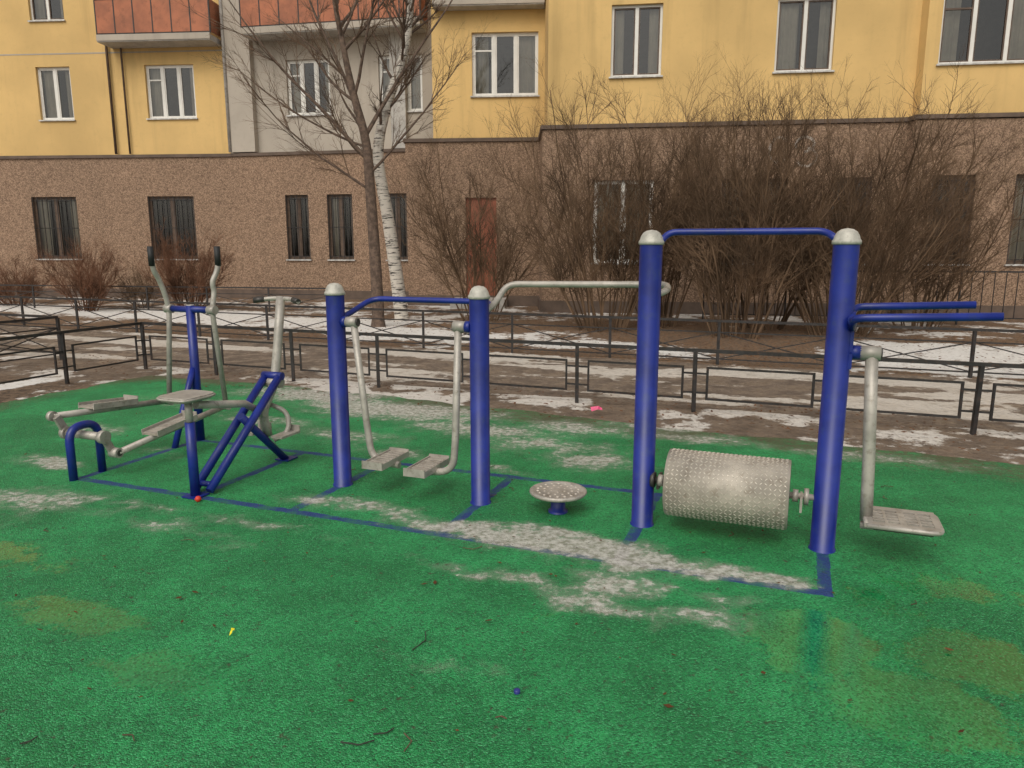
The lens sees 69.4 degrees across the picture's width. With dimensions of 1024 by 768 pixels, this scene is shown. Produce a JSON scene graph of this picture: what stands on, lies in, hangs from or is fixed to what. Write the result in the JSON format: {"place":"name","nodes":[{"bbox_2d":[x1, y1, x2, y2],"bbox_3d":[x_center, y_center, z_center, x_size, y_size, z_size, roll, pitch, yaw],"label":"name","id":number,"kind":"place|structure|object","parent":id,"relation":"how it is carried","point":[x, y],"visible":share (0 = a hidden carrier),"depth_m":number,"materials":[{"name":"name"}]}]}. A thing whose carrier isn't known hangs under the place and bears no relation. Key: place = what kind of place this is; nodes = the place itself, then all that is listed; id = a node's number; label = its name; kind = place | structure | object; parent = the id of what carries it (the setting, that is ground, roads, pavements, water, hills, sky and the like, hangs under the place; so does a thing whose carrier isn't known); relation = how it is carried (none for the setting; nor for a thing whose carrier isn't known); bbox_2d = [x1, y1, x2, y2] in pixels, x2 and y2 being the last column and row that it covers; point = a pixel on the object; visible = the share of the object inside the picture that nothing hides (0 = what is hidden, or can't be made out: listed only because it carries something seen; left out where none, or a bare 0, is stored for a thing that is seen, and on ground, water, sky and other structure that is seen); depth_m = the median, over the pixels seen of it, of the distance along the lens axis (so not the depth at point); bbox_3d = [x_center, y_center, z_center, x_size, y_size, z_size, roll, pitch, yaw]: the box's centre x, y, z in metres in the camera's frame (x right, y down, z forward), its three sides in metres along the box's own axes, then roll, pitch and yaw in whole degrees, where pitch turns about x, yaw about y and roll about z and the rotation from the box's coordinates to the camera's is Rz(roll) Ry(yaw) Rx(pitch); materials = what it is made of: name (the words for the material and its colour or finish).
{"place":"outdoors","nodes":[
{"label":"outdoors","id":0,"kind":"place"},
{"bbox_2d":[0,375,1023,767],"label":"rubber pavement","id":1,"kind":"structure","parent":0,"point":[288,667],"depth_m":3.33,"materials":[{"name":"green rubber"}]},
{"bbox_2d":[46,246,230,480],"bbox_3d":[-2.820,-0.219,5.584,0.610,1.614,1.324,4,11,21],"label":"elliptical trainer","id":2,"kind":"object","parent":1,"relation":"on","point":[102,438],"visible":0.96,"depth_m":5.82,"materials":[{"name":"blue paint"}]},
{"bbox_2d":[195,496,201,501],"bbox_3d":[-2.000,0.730,4.712,0.040,0.036,0.040,0,11,0],"label":"toy ball","id":3,"kind":"object","parent":1,"relation":"on","point":[198,498],"visible":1,"depth_m":4.70,"materials":[{"name":"red plastic"}]},
{"bbox_2d":[156,296,300,499],"bbox_3d":[-1.950,0.055,5.120,0.416,1.266,1.115,5,12,27],"label":"horse riding trainer","id":4,"kind":"object","parent":1,"relation":"on","point":[272,380],"visible":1,"depth_m":5.14,"materials":[{"name":"blue paint"}]},
{"bbox_2d":[324,283,490,505],"bbox_3d":[-0.655,0.038,4.810,1.158,1.372,0.554,4,11,20],"label":"air walker","id":5,"kind":"object","parent":1,"relation":"on","point":[339,319],"visible":0.99,"depth_m":4.76,"materials":[{"name":"blue paint"}]},
{"bbox_2d":[514,688,519,694],"bbox_3d":[0.018,1.116,2.688,0.024,0.014,0.024,0,11,0],"label":"bottle cap","id":6,"kind":"object","parent":1,"relation":"on","point":[516,691],"visible":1,"depth_m":2.68,"materials":[{"name":"blue plastic"}]},
{"bbox_2d":[489,281,670,514],"bbox_3d":[0.353,0.093,4.428,1.100,1.404,0.434,4,11,21],"label":"waist twister","id":7,"kind":"object","parent":1,"relation":"on","point":[557,494],"visible":0.96,"depth_m":4.49,"materials":[{"name":"blue paint"}]},
{"bbox_2d":[630,228,861,553],"bbox_3d":[1.212,0.023,3.997,1.115,1.698,0.380,4,11,21],"label":"walking barrel","id":8,"kind":"object","parent":1,"relation":"on","point":[749,490],"visible":1,"depth_m":3.94,"materials":[{"name":"blue paint"}]},
{"bbox_2d":[848,301,1003,536],"bbox_3d":[1.982,0.182,3.726,0.646,1.184,0.420,4,11,20],"label":"pendulum trainer","id":9,"kind":"object","parent":8,"relation":"attached to","point":[905,521],"visible":0.89,"depth_m":3.73,"materials":[{"name":"blue paint"}]},
{"bbox_2d":[0,297,1023,464],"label":"ground","id":10,"kind":"structure","parent":0,"point":[919,397],"depth_m":9.98,"materials":[{"name":"soil"}]},
{"bbox_2d":[0,251,61,305],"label":"bare shrub","id":11,"kind":"object","parent":10,"relation":"on","point":[31,278],"visible":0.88,"depth_m":20.52,"materials":[{"name":"red plant"}]},
{"bbox_2d":[0,313,61,362],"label":"metal fence","id":12,"kind":"object","parent":10,"relation":"on","point":[56,318],"visible":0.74,"depth_m":10.72,"materials":[{"name":"black metal"}]},
{"bbox_2d":[24,227,126,310],"bbox_3d":[-10.674,-2.913,18.553,2.666,2.238,2.241,8,13,38],"label":"bare shrub","id":13,"kind":"object","parent":10,"relation":"on","point":[89,283],"visible":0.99,"depth_m":18.56,"materials":[{"name":"red plant"}]},
{"bbox_2d":[103,262,161,308],"bbox_3d":[-9.847,-2.703,19.511,1.938,1.474,1.569,0,11,0],"label":"bare shrub","id":14,"kind":"object","parent":10,"relation":"on","point":[139,289],"visible":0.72,"depth_m":19.37,"materials":[{"name":"brown plant"}]},
{"bbox_2d":[0,284,325,311],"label":"garden fence","id":15,"kind":"object","parent":10,"relation":"on","point":[147,292],"visible":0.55,"depth_m":18.79,"materials":[{"name":"black metal"}]},
{"bbox_2d":[123,216,243,305],"bbox_3d":[-8.328,-3.142,19.060,3.213,2.507,2.514,0,11,0],"label":"bare shrub","id":16,"kind":"object","parent":10,"relation":"on","point":[173,270],"visible":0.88,"depth_m":18.92,"materials":[{"name":"red plant"}]},
{"bbox_2d":[174,0,490,326],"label":"bare tree","id":17,"kind":"object","parent":10,"relation":"on","point":[373,229],"visible":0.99,"depth_m":14.23,"materials":[{"name":"brown plant"}]},
{"bbox_2d":[307,0,446,320],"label":"birch tree","id":18,"kind":"object","parent":10,"relation":"on","point":[407,23],"visible":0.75,"depth_m":15.42,"materials":[{"name":"white plant"}]},
{"bbox_2d":[360,113,580,320],"bbox_3d":[-0.907,-3.579,15.818,4.307,4.548,4.890,-5,12,-25],"label":"bare shrub","id":19,"kind":"object","parent":10,"relation":"on","point":[445,232],"visible":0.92,"depth_m":15.85,"materials":[{"name":"brown plant"}]},
{"bbox_2d":[0,118,1023,305],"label":"base walls","id":20,"kind":"structure","parent":10,"relation":"on","point":[245,196],"depth_m":22.31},
{"bbox_2d":[466,198,496,295],"bbox_3d":[-0.829,-3.705,20.127,0.828,2.646,0.115,1,11,4],"label":"door","id":21,"kind":"structure","parent":20,"relation":"attached to","point":[475,202],"depth_m":20.05,"materials":[{"name":"brown metal"}]},
{"bbox_2d":[34,0,1006,257],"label":"interiors","id":22,"kind":"object","parent":20,"relation":"on","point":[990,28],"visible":0.13,"depth_m":20.41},
{"bbox_2d":[35,0,1023,259],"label":"curtains","id":23,"kind":"object","parent":22,"relation":"on","point":[787,36],"visible":0.34,"depth_m":17.48,"materials":[{"name":"fabric"}]},
{"bbox_2d":[32,175,1023,263],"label":"grilles","id":24,"kind":"object","parent":20,"relation":"attached to","point":[298,227],"visible":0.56,"depth_m":22.86,"materials":[{"name":"black metal"}]},
{"bbox_2d":[769,136,817,166],"bbox_3d":[6.427,-5.311,16.913,1.096,0.694,0.001,1,11,8],"label":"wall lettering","id":25,"kind":"object","parent":20,"relation":"attached to","point":[795,147],"depth_m":16.88},
{"bbox_2d":[0,112,1023,317],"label":"ledge","id":26,"kind":"object","parent":10,"relation":"on","point":[563,307],"visible":0.32,"depth_m":18.28,"materials":[{"name":"grey concrete"}]},
{"bbox_2d":[0,0,1023,155],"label":"walls","id":27,"kind":"structure","parent":26,"relation":"on","point":[870,36],"depth_m":19.08,"materials":[{"name":"yellow paint"}]},
{"bbox_2d":[93,0,544,48],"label":"balconies","id":28,"kind":"structure","parent":27,"relation":"attached to","point":[122,24],"depth_m":21.51,"materials":[{"name":"metal"}]},
{"bbox_2d":[0,0,1023,308],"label":"trim","id":29,"kind":"structure","parent":27,"relation":"attached to","point":[242,128],"depth_m":22.18,"materials":[{"name":"paint"}]},
{"bbox_2d":[30,0,1023,263],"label":"window frames","id":30,"kind":"structure","parent":29,"relation":"attached to","point":[974,8],"depth_m":19.47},
{"bbox_2d":[0,296,1023,377],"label":"metal fence","id":31,"kind":"object","parent":10,"relation":"on","point":[973,343],"visible":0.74,"depth_m":10.88,"materials":[{"name":"black metal"}]},
{"bbox_2d":[0,312,1023,765],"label":"leaf litter","id":32,"kind":"object","parent":10,"relation":"on","point":[550,416],"visible":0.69,"depth_m":7.21,"materials":[{"name":"brown plant"}]},
{"bbox_2d":[0,322,1023,434],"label":"metal fence","id":33,"kind":"object","parent":10,"relation":"on","point":[978,390],"visible":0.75,"depth_m":7.79,"materials":[{"name":"black metal"}]},
{"bbox_2d":[453,54,731,331],"bbox_3d":[1.509,-3.508,13.830,5.314,5.130,4.131,0,11,0],"label":"bare shrub","id":34,"kind":"object","parent":10,"relation":"on","point":[579,259],"visible":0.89,"depth_m":13.59,"materials":[{"name":"brown plant"}]},
{"bbox_2d":[591,406,601,410],"bbox_3d":[0.828,0.241,7.233,0.120,0.050,0.026,-1,11,-5],"label":"plastic bag","id":35,"kind":"object","parent":10,"relation":"on","point":[595,408],"visible":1,"depth_m":7.23,"materials":[{"name":"pink plastic"}]},
{"bbox_2d":[552,49,782,327],"bbox_3d":[2.885,-3.851,14.635,4.488,5.509,4.246,-4,11,-21],"label":"bare shrub","id":36,"kind":"object","parent":10,"relation":"on","point":[664,310],"visible":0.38,"depth_m":14.34,"materials":[{"name":"brown plant"}]},
{"bbox_2d":[612,50,900,339],"bbox_3d":[3.689,-3.222,13.004,3.550,4.867,4.979,-8,13,-37],"label":"bare shrub","id":37,"kind":"object","parent":10,"relation":"on","point":[715,276],"visible":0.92,"depth_m":12.64,"materials":[{"name":"brown plant"}]},
{"bbox_2d":[644,65,966,330],"bbox_3d":[5.140,-3.534,14.015,5.492,5.115,4.176,0,11,0],"label":"bare shrub","id":38,"kind":"object","parent":10,"relation":"on","point":[786,315],"visible":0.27,"depth_m":13.79,"materials":[{"name":"brown plant"}]},
{"bbox_2d":[689,38,1023,336],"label":"bare shrub","id":39,"kind":"object","parent":10,"relation":"on","point":[881,253],"visible":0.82,"depth_m":12.71,"materials":[{"name":"brown plant"}]},
{"bbox_2d":[702,270,1023,324],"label":"garden fence","id":40,"kind":"object","parent":10,"relation":"on","point":[1007,272],"visible":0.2,"depth_m":15.35,"materials":[{"name":"black metal"}]},
{"bbox_2d":[814,119,1023,330],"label":"bare shrub","id":41,"kind":"object","parent":10,"relation":"on","point":[949,284],"visible":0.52,"depth_m":13.89,"materials":[{"name":"brown plant"}]}
]}

